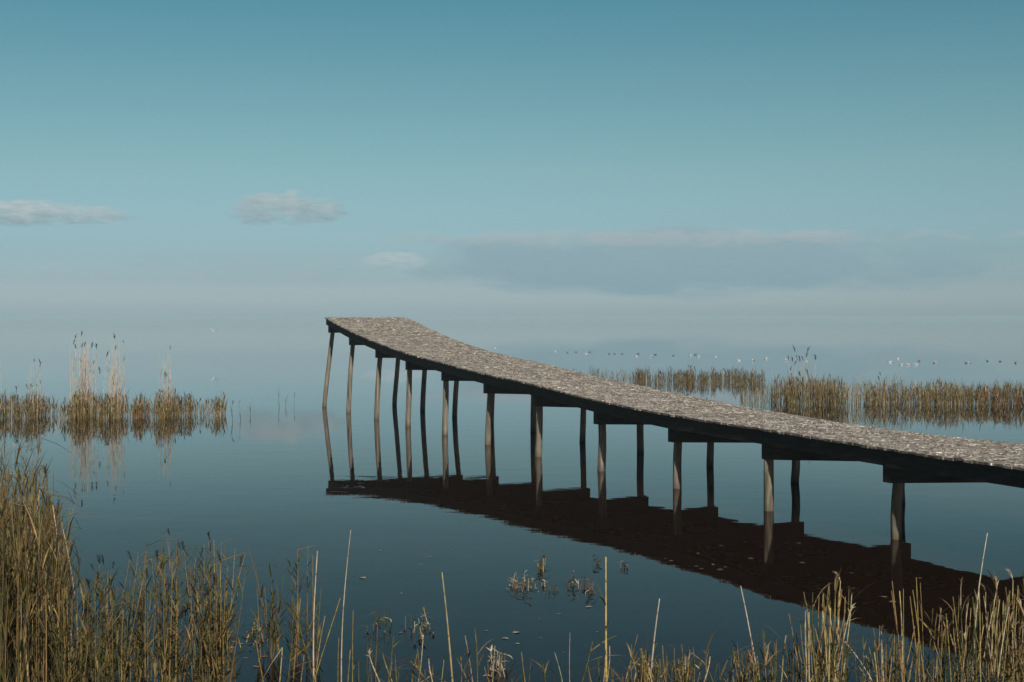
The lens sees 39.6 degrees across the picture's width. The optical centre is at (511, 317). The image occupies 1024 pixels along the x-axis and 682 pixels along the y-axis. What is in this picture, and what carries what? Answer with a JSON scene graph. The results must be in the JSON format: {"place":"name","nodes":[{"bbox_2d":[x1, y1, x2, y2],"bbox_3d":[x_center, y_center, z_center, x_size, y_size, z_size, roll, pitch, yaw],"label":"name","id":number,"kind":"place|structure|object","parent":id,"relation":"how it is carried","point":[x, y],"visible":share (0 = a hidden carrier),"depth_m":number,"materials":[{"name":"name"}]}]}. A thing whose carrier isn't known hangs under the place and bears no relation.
{"place":"outdoors","nodes":[
{"label":"outdoors","id":0,"kind":"place"},
{"bbox_2d":[0,318,1023,681],"bbox_3d":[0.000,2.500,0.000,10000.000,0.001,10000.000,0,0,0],"label":"water","id":1,"kind":"structure","parent":0,"point":[274,482],"depth_m":19.50,"materials":[{"name":"blue liquid"}]},
{"bbox_2d":[0,371,23,418],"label":"reed clump","id":2,"kind":"object","parent":1,"relation":"on","point":[6,409],"visible":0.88,"depth_m":35.83,"materials":[{"name":"beige plant"}]},
{"bbox_2d":[14,359,50,419],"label":"reed clump","id":3,"kind":"object","parent":1,"relation":"on","point":[33,405],"visible":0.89,"depth_m":35.47,"materials":[{"name":"beige plant"}]},
{"bbox_2d":[0,434,85,681],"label":"reed bed","id":4,"kind":"object","parent":1,"relation":"on","point":[22,621],"visible":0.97,"depth_m":9.47,"materials":[{"name":"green plant"}]},
{"bbox_2d":[43,393,61,414],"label":"reed clump","id":5,"kind":"object","parent":1,"relation":"on","point":[54,407],"visible":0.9,"depth_m":36.34,"materials":[{"name":"beige plant"}]},
{"bbox_2d":[61,522,81,658],"bbox_3d":[-3.150,2.049,10.213,0.173,1.143,0.197,0,0,-30],"label":"reed stalk","id":6,"kind":"object","parent":1,"relation":"on","point":[73,584],"visible":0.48,"depth_m":10.26,"materials":[{"name":"brown plant"}]},
{"bbox_2d":[58,332,102,419],"bbox_3d":[-10.672,1.476,35.610,0.930,2.291,1.918,0,0,0],"label":"reed clump","id":7,"kind":"object","parent":1,"relation":"on","point":[80,406],"visible":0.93,"depth_m":35.35,"materials":[{"name":"beige plant"}]},
{"bbox_2d":[41,543,170,681],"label":"reed clump","id":8,"kind":"object","parent":1,"relation":"on","point":[88,664],"visible":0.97,"depth_m":9.42,"materials":[{"name":"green plant"}]},
{"bbox_2d":[96,333,129,419],"bbox_3d":[-9.875,1.503,35.326,0.612,2.237,1.971,0,0,0],"label":"reed clump","id":9,"kind":"object","parent":1,"relation":"on","point":[118,409],"visible":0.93,"depth_m":35.13,"materials":[{"name":"beige plant"}]},
{"bbox_2d":[129,392,150,418],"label":"reed clump","id":10,"kind":"object","parent":1,"relation":"on","point":[142,409],"visible":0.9,"depth_m":35.39,"materials":[{"name":"beige plant"}]},
{"bbox_2d":[149,345,182,419],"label":"reed clump","id":11,"kind":"object","parent":1,"relation":"on","point":[170,410],"visible":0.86,"depth_m":35.47,"materials":[{"name":"beige plant"}]},
{"bbox_2d":[130,529,216,681],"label":"reed clump","id":12,"kind":"object","parent":1,"relation":"on","point":[168,667],"visible":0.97,"depth_m":9.52,"materials":[{"name":"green plant"}]},
{"bbox_2d":[178,391,197,416],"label":"reed clump","id":13,"kind":"object","parent":1,"relation":"on","point":[186,409],"visible":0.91,"depth_m":36.02,"materials":[{"name":"beige plant"}]},
{"bbox_2d":[198,397,209,415],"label":"reed clump","id":14,"kind":"object","parent":1,"relation":"on","point":[202,409],"visible":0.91,"depth_m":36.41,"materials":[{"name":"beige plant"}]},
{"bbox_2d":[169,531,262,681],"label":"reed clump","id":15,"kind":"object","parent":1,"relation":"on","point":[213,656],"visible":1,"depth_m":9.40,"materials":[{"name":"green plant"}]},
{"bbox_2d":[208,392,227,416],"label":"reed clump","id":16,"kind":"object","parent":1,"relation":"on","point":[220,409],"visible":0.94,"depth_m":36.14,"materials":[{"name":"beige plant"}]},
{"bbox_2d":[230,621,260,647],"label":"water plant","id":17,"kind":"object","parent":1,"relation":"on","point":[252,635],"visible":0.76,"depth_m":11.09,"materials":[{"name":"beige plant"}]},
{"bbox_2d":[247,545,292,661],"bbox_3d":[-1.796,2.143,10.458,0.363,0.955,0.556,0,0,0],"label":"reed clump","id":18,"kind":"object","parent":1,"relation":"on","point":[272,619],"visible":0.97,"depth_m":10.45,"materials":[{"name":"brown plant"}]},
{"bbox_2d":[278,600,314,681],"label":"reed stalk","id":19,"kind":"object","parent":1,"relation":"on","point":[296,614],"visible":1,"depth_m":8.87,"materials":[{"name":"brown plant"}]},
{"bbox_2d":[292,599,300,681],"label":"reed stalk","id":20,"kind":"object","parent":1,"relation":"on","point":[296,644],"visible":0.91,"depth_m":9.47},
{"bbox_2d":[287,645,314,681],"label":"reed stalk","id":21,"kind":"object","parent":1,"relation":"on","point":[295,666],"visible":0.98,"depth_m":9.13,"materials":[{"name":"brown plant"}]},
{"bbox_2d":[281,546,326,666],"bbox_3d":[-1.525,2.131,10.328,0.370,0.980,0.574,0,0,0],"label":"reed clump","id":22,"kind":"object","parent":1,"relation":"on","point":[306,631],"visible":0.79,"depth_m":10.38,"materials":[{"name":"brown plant"}]},
{"bbox_2d":[313,551,317,679],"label":"reed stalk","id":23,"kind":"object","parent":1,"relation":"on","point":[314,615],"visible":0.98,"depth_m":9.40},
{"bbox_2d":[308,598,340,678],"bbox_3d":[-1.303,2.194,9.507,0.064,0.755,0.176,17,5,-40],"label":"reed stalk","id":24,"kind":"object","parent":1,"relation":"on","point":[325,643],"visible":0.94,"depth_m":9.45,"materials":[{"name":"beige plant"}]},
{"bbox_2d":[341,530,350,681],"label":"reed stalk","id":25,"kind":"object","parent":1,"relation":"on","point":[343,610],"visible":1,"depth_m":9.47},
{"bbox_2d":[357,612,389,681],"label":"reed clump","id":26,"kind":"object","parent":1,"relation":"on","point":[376,669],"visible":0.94,"depth_m":9.58,"materials":[{"name":"brown plant"}]},
{"bbox_2d":[359,602,391,632],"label":"water plant","id":27,"kind":"object","parent":1,"relation":"on","point":[384,617],"visible":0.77,"depth_m":11.47,"materials":[{"name":"brown plant"}]},
{"bbox_2d":[403,607,433,632],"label":"water plant","id":28,"kind":"object","parent":1,"relation":"on","point":[422,624],"visible":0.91,"depth_m":11.32,"materials":[{"name":"beige plant"}]},
{"bbox_2d":[442,572,452,681],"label":"reed stalk","id":29,"kind":"object","parent":1,"relation":"on","point":[448,632],"visible":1,"depth_m":9.26,"materials":[{"name":"plant"}]},
{"bbox_2d":[475,631,490,681],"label":"reed stalk","id":30,"kind":"object","parent":1,"relation":"on","point":[478,653],"visible":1,"depth_m":9.25,"materials":[{"name":"brown plant"}]},
{"bbox_2d":[483,645,512,676],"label":"water plant","id":31,"kind":"object","parent":1,"relation":"on","point":[496,662],"visible":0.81,"depth_m":10.00,"materials":[{"name":"beige plant"}]},
{"bbox_2d":[356,656,643,681],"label":"grass fringe","id":32,"kind":"object","parent":1,"relation":"on","point":[506,675],"depth_m":9.39,"materials":[{"name":"brown plant"}]},
{"bbox_2d":[507,570,533,589],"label":"water plant","id":33,"kind":"object","parent":1,"relation":"on","point":[522,583],"visible":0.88,"depth_m":13.17,"materials":[{"name":"green plant"}]},
{"bbox_2d":[564,570,592,593],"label":"water plant","id":34,"kind":"object","parent":1,"relation":"on","point":[568,583],"visible":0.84,"depth_m":13.18,"materials":[{"name":"green plant"}]},
{"bbox_2d":[581,635,623,681],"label":"reed stalk","id":35,"kind":"object","parent":1,"relation":"on","point":[590,650],"visible":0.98,"depth_m":9.16,"materials":[{"name":"brown plant"}]},
{"bbox_2d":[590,557,632,681],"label":"reed stalk","id":36,"kind":"object","parent":1,"relation":"on","point":[605,603],"visible":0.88,"depth_m":9.10,"materials":[{"name":"beige plant"}]},
{"bbox_2d":[591,368,643,385],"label":"reed clump","id":37,"kind":"object","parent":1,"relation":"on","point":[630,378],"visible":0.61,"depth_m":53.09,"materials":[{"name":"beige plant"}]},
{"bbox_2d":[631,365,646,383],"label":"reed clump","id":38,"kind":"object","parent":1,"relation":"on","point":[639,376],"visible":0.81,"depth_m":53.23,"materials":[{"name":"beige plant"}]},
{"bbox_2d":[633,648,661,675],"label":"water plant","id":39,"kind":"object","parent":1,"relation":"on","point":[639,665],"visible":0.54,"depth_m":9.98,"materials":[{"name":"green plant"}]},
{"bbox_2d":[650,599,659,679],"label":"reed stalk","id":40,"kind":"object","parent":1,"relation":"on","point":[653,649],"visible":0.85,"depth_m":9.73,"materials":[{"name":"beige plant"}]},
{"bbox_2d":[322,317,1023,539],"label":"pier","id":41,"kind":"structure","parent":1,"relation":"on","point":[902,457],"depth_m":22.02,"materials":[{"name":"grey wood"}]},
{"bbox_2d":[661,644,706,681],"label":"reed stalk","id":42,"kind":"object","parent":1,"relation":"on","point":[680,676],"visible":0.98,"depth_m":9.20,"materials":[{"name":"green plant"}]},
{"bbox_2d":[668,646,704,680],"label":"water plant","id":43,"kind":"object","parent":1,"relation":"on","point":[685,664],"visible":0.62,"depth_m":9.87,"materials":[{"name":"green plant"}]},
{"bbox_2d":[642,365,765,385],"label":"reed strip","id":44,"kind":"object","parent":1,"relation":"on","point":[683,376],"visible":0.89,"depth_m":54.06,"materials":[{"name":"brown plant"}]},
{"bbox_2d":[740,586,760,678],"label":"reed stalk","id":45,"kind":"object","parent":1,"relation":"on","point":[754,654],"visible":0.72,"depth_m":9.47,"materials":[{"name":"beige plant"}]},
{"bbox_2d":[739,374,782,405],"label":"sparse reeds","id":46,"kind":"object","parent":1,"relation":"on","point":[750,391],"visible":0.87,"depth_m":42.84,"materials":[{"name":"brown plant"}]},
{"bbox_2d":[761,629,781,681],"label":"reed stalk","id":47,"kind":"object","parent":1,"relation":"on","point":[765,658],"visible":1,"depth_m":8.90,"materials":[{"name":"beige plant"}]},
{"bbox_2d":[788,614,801,681],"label":"reed stalk","id":48,"kind":"object","parent":1,"relation":"on","point":[795,649],"visible":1,"depth_m":8.93,"materials":[{"name":"beige plant"}]},
{"bbox_2d":[788,592,813,681],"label":"reed stalk","id":49,"kind":"object","parent":1,"relation":"on","point":[810,643],"visible":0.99,"depth_m":8.86,"materials":[{"name":"beige plant"}]},
{"bbox_2d":[803,602,814,681],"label":"reed stalk","id":50,"kind":"object","parent":1,"relation":"on","point":[805,645],"visible":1,"depth_m":8.74,"materials":[{"name":"beige plant"}]},
{"bbox_2d":[808,612,809,681],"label":"reed stalk","id":51,"kind":"object","parent":1,"relation":"on","point":[808,652],"visible":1,"depth_m":8.81,"materials":[{"name":"beige plant"}]},
{"bbox_2d":[769,346,850,406],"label":"reed clump","id":52,"kind":"object","parent":1,"relation":"on","point":[815,393],"visible":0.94,"depth_m":40.20,"materials":[{"name":"beige plant"}]},
{"bbox_2d":[806,602,821,681],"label":"reed stalk","id":53,"kind":"object","parent":1,"relation":"on","point":[815,670],"visible":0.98,"depth_m":8.89,"materials":[{"name":"beige plant"}]},
{"bbox_2d":[608,622,1023,681],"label":"reed undergrowth","id":54,"kind":"object","parent":1,"relation":"on","point":[820,667],"visible":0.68,"depth_m":9.24,"materials":[{"name":"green plant"}]},
{"bbox_2d":[803,584,828,681],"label":"reed stalk","id":55,"kind":"object","parent":1,"relation":"on","point":[813,634],"visible":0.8,"depth_m":9.25,"materials":[{"name":"beige plant"}]},
{"bbox_2d":[822,607,825,681],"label":"reed stalk","id":56,"kind":"object","parent":1,"relation":"on","point":[823,650],"visible":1,"depth_m":8.88,"materials":[{"name":"beige plant"}]},
{"bbox_2d":[822,611,827,681],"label":"reed stalk","id":57,"kind":"object","parent":1,"relation":"on","point":[825,647],"visible":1,"depth_m":8.80,"materials":[{"name":"beige plant"}]},
{"bbox_2d":[816,567,841,681],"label":"reed stalk","id":58,"kind":"object","parent":1,"relation":"on","point":[835,591],"visible":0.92,"depth_m":8.98,"materials":[{"name":"beige plant"}]},
{"bbox_2d":[828,608,830,681],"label":"reed stalk","id":59,"kind":"object","parent":1,"relation":"on","point":[829,648],"visible":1,"depth_m":8.80,"materials":[{"name":"beige plant"}]},
{"bbox_2d":[813,585,854,681],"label":"reed stalk","id":60,"kind":"object","parent":1,"relation":"on","point":[832,630],"visible":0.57,"depth_m":9.31,"materials":[{"name":"beige plant"}]},
{"bbox_2d":[828,610,849,677],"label":"reed stalk","id":61,"kind":"object","parent":1,"relation":"on","point":[837,646],"visible":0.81,"depth_m":8.91,"materials":[{"name":"beige plant"}]},
{"bbox_2d":[833,572,857,677],"bbox_3d":[2.302,2.161,9.638,0.300,0.867,0.136,2,-4,14],"label":"reed stalk","id":62,"kind":"object","parent":1,"relation":"on","point":[838,619],"visible":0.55,"depth_m":9.65,"materials":[{"name":"beige plant"}]},
{"bbox_2d":[842,585,852,681],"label":"reed stalk","id":63,"kind":"object","parent":1,"relation":"on","point":[843,668],"visible":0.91,"depth_m":9.31,"materials":[{"name":"beige plant"}]},
{"bbox_2d":[840,597,857,679],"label":"reed stalk","id":64,"kind":"object","parent":1,"relation":"on","point":[842,663],"visible":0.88,"depth_m":9.14,"materials":[{"name":"beige plant"}]},
{"bbox_2d":[840,586,867,681],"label":"reed stalk","id":65,"kind":"object","parent":1,"relation":"on","point":[849,635],"visible":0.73,"depth_m":9.56,"materials":[{"name":"beige plant"}]},
{"bbox_2d":[828,373,885,406],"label":"reed clump","id":66,"kind":"object","parent":1,"relation":"on","point":[870,398],"visible":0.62,"depth_m":40.32,"materials":[{"name":"beige plant"}]},
{"bbox_2d":[860,628,884,681],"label":"reed stalk","id":67,"kind":"object","parent":1,"relation":"on","point":[876,650],"visible":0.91,"depth_m":9.26,"materials":[{"name":"beige plant"}]},
{"bbox_2d":[860,373,918,405],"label":"reed clump","id":68,"kind":"object","parent":1,"relation":"on","point":[897,398],"visible":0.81,"depth_m":40.53,"materials":[{"name":"beige plant"}]},
{"bbox_2d":[892,581,902,681],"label":"reed stalk","id":69,"kind":"object","parent":1,"relation":"on","point":[897,635],"visible":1,"depth_m":8.85,"materials":[{"name":"beige plant"}]},
{"bbox_2d":[891,589,904,681],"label":"reed stalk","id":70,"kind":"object","parent":1,"relation":"on","point":[903,639],"visible":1,"depth_m":8.77,"materials":[{"name":"beige plant"}]},
{"bbox_2d":[899,591,902,663],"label":"reed stalk","id":71,"kind":"object","parent":1,"relation":"on","point":[901,628],"visible":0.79,"depth_m":9.18,"materials":[{"name":"beige plant"}]},
{"bbox_2d":[909,596,919,681],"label":"reed stalk","id":72,"kind":"object","parent":1,"relation":"on","point":[915,641],"visible":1,"depth_m":8.77,"materials":[{"name":"beige plant"}]},
{"bbox_2d":[916,577,919,673],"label":"reed stalk","id":73,"kind":"object","parent":1,"relation":"on","point":[918,629],"visible":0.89,"depth_m":8.89,"materials":[{"name":"beige plant"}]},
{"bbox_2d":[912,590,931,681],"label":"reed stalk","id":74,"kind":"object","parent":1,"relation":"on","point":[925,675],"visible":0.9,"depth_m":9.25,"materials":[{"name":"beige plant"}]},
{"bbox_2d":[905,583,943,681],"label":"reed stalk","id":75,"kind":"object","parent":1,"relation":"on","point":[922,626],"visible":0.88,"depth_m":9.24,"materials":[{"name":"beige plant"}]},
{"bbox_2d":[912,608,954,678],"bbox_3d":[2.751,2.232,9.440,0.360,0.668,0.114,2,11,18],"label":"reed stalk","id":76,"kind":"object","parent":1,"relation":"on","point":[929,630],"visible":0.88,"depth_m":9.37,"materials":[{"name":"beige plant"}]},
{"bbox_2d":[924,607,948,677],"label":"reed stalk","id":77,"kind":"object","parent":1,"relation":"on","point":[931,635],"visible":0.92,"depth_m":9.33,"materials":[{"name":"beige plant"}]},
{"bbox_2d":[900,375,974,405],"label":"reed clump","id":78,"kind":"object","parent":1,"relation":"on","point":[926,397],"visible":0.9,"depth_m":40.38,"materials":[{"name":"beige plant"}]},
{"bbox_2d":[923,607,960,681],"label":"reed stalk","id":79,"kind":"object","parent":1,"relation":"on","point":[941,637],"visible":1,"depth_m":8.96,"materials":[{"name":"beige plant"}]},
{"bbox_2d":[937,618,954,681],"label":"reed stalk","id":80,"kind":"object","parent":1,"relation":"on","point":[944,642],"visible":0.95,"depth_m":9.05,"materials":[{"name":"beige plant"}]},
{"bbox_2d":[946,614,955,681],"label":"reed stalk","id":81,"kind":"object","parent":1,"relation":"on","point":[949,653],"visible":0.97,"depth_m":9.00,"materials":[{"name":"beige plant"}]},
{"bbox_2d":[951,617,963,678],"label":"reed stalk","id":82,"kind":"object","parent":1,"relation":"on","point":[956,670],"visible":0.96,"depth_m":9.04,"materials":[{"name":"beige plant"}]},
{"bbox_2d":[952,597,976,681],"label":"reed stalk","id":83,"kind":"object","parent":1,"relation":"on","point":[975,641],"visible":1,"depth_m":8.78,"materials":[{"name":"beige plant"}]},
{"bbox_2d":[952,589,978,681],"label":"reed stalk","id":84,"kind":"object","parent":1,"relation":"on","point":[976,625],"visible":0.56,"depth_m":9.32,"materials":[{"name":"beige plant"}]},
{"bbox_2d":[959,592,976,681],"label":"reed stalk","id":85,"kind":"object","parent":1,"relation":"on","point":[962,635],"visible":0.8,"depth_m":8.97,"materials":[{"name":"beige plant"}]},
{"bbox_2d":[961,595,982,681],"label":"reed stalk","id":86,"kind":"object","parent":1,"relation":"on","point":[965,637],"visible":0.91,"depth_m":9.14,"materials":[{"name":"beige plant"}]},
{"bbox_2d":[966,599,982,681],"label":"reed stalk","id":87,"kind":"object","parent":1,"relation":"on","point":[972,643],"visible":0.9,"depth_m":8.94,"materials":[{"name":"beige plant"}]},
{"bbox_2d":[972,533,987,680],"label":"reed stalk","id":88,"kind":"object","parent":1,"relation":"on","point":[976,612],"visible":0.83,"depth_m":9.26,"materials":[{"name":"plant"}]},
{"bbox_2d":[979,593,980,681],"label":"reed stalk","id":89,"kind":"object","parent":1,"relation":"on","point":[980,640],"visible":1,"depth_m":8.81,"materials":[{"name":"beige plant"}]},
{"bbox_2d":[971,604,998,681],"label":"reed stalk","id":90,"kind":"object","parent":1,"relation":"on","point":[997,678],"visible":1,"depth_m":8.72,"materials":[{"name":"beige plant"}]},
{"bbox_2d":[951,378,1023,406],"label":"reed clump","id":91,"kind":"object","parent":1,"relation":"on","point":[1007,394],"visible":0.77,"depth_m":40.44,"materials":[{"name":"beige plant"}]},
{"bbox_2d":[978,576,997,658],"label":"reed stalk","id":92,"kind":"object","parent":1,"relation":"on","point":[996,619],"visible":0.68,"depth_m":8.98,"materials":[{"name":"beige plant"}]},
{"bbox_2d":[990,599,994,681],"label":"reed stalk","id":93,"kind":"object","parent":1,"relation":"on","point":[992,643],"visible":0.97,"depth_m":8.87,"materials":[{"name":"beige plant"}]},
{"bbox_2d":[984,570,1005,677],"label":"reed stalk","id":94,"kind":"object","parent":1,"relation":"on","point":[995,603],"visible":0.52,"depth_m":9.62,"materials":[{"name":"beige plant"}]},
{"bbox_2d":[980,612,1013,681],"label":"reed stalk","id":95,"kind":"object","parent":1,"relation":"on","point":[986,655],"visible":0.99,"depth_m":8.80,"materials":[{"name":"beige plant"}]},
{"bbox_2d":[976,583,1021,680],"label":"reed stalk","id":96,"kind":"object","parent":1,"relation":"on","point":[986,631],"visible":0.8,"depth_m":9.11,"materials":[{"name":"beige plant"}]},
{"bbox_2d":[998,598,1014,677],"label":"reed stalk","id":97,"kind":"object","parent":1,"relation":"on","point":[1003,639],"visible":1,"depth_m":8.82,"materials":[{"name":"beige plant"}]},
{"bbox_2d":[999,599,1022,681],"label":"reed stalk","id":98,"kind":"object","parent":1,"relation":"on","point":[1005,641],"visible":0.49,"depth_m":9.27,"materials":[{"name":"beige plant"}]},
{"bbox_2d":[1002,591,1020,681],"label":"reed stalk","id":99,"kind":"object","parent":1,"relation":"on","point":[1004,670],"visible":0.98,"depth_m":8.84,"materials":[{"name":"beige plant"}]},
{"bbox_2d":[1006,590,1020,681],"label":"reed stalk","id":100,"kind":"object","parent":1,"relation":"on","point":[1011,631],"visible":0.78,"depth_m":8.98,"materials":[{"name":"beige plant"}]},
{"bbox_2d":[1005,579,1023,681],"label":"reed stalk","id":101,"kind":"object","parent":1,"relation":"on","point":[1022,619],"visible":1,"depth_m":8.76,"materials":[{"name":"beige plant"}]},
{"bbox_2d":[1006,569,1023,681],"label":"reed stalk","id":102,"kind":"object","parent":1,"relation":"on","point":[1012,624],"visible":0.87,"depth_m":9.26,"materials":[{"name":"beige plant"}]},
{"bbox_2d":[1012,588,1018,676],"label":"reed stalk","id":103,"kind":"object","parent":1,"relation":"on","point":[1014,635],"visible":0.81,"depth_m":9.18,"materials":[{"name":"beige plant"}]},
{"bbox_2d":[1012,614,1023,681],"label":"reed stalk","id":104,"kind":"object","parent":1,"relation":"on","point":[1015,665],"visible":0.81,"depth_m":8.85,"materials":[{"name":"beige plant"}]},
{"bbox_2d":[1018,589,1019,666],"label":"reed stalk","id":105,"kind":"object","parent":1,"relation":"on","point":[1018,629],"visible":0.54,"depth_m":9.24,"materials":[{"name":"beige plant"}]},
{"bbox_2d":[0,0,1023,317],"label":"sky","id":106,"kind":"structure","parent":0,"point":[159,158],"materials":[{"name":"blue"}]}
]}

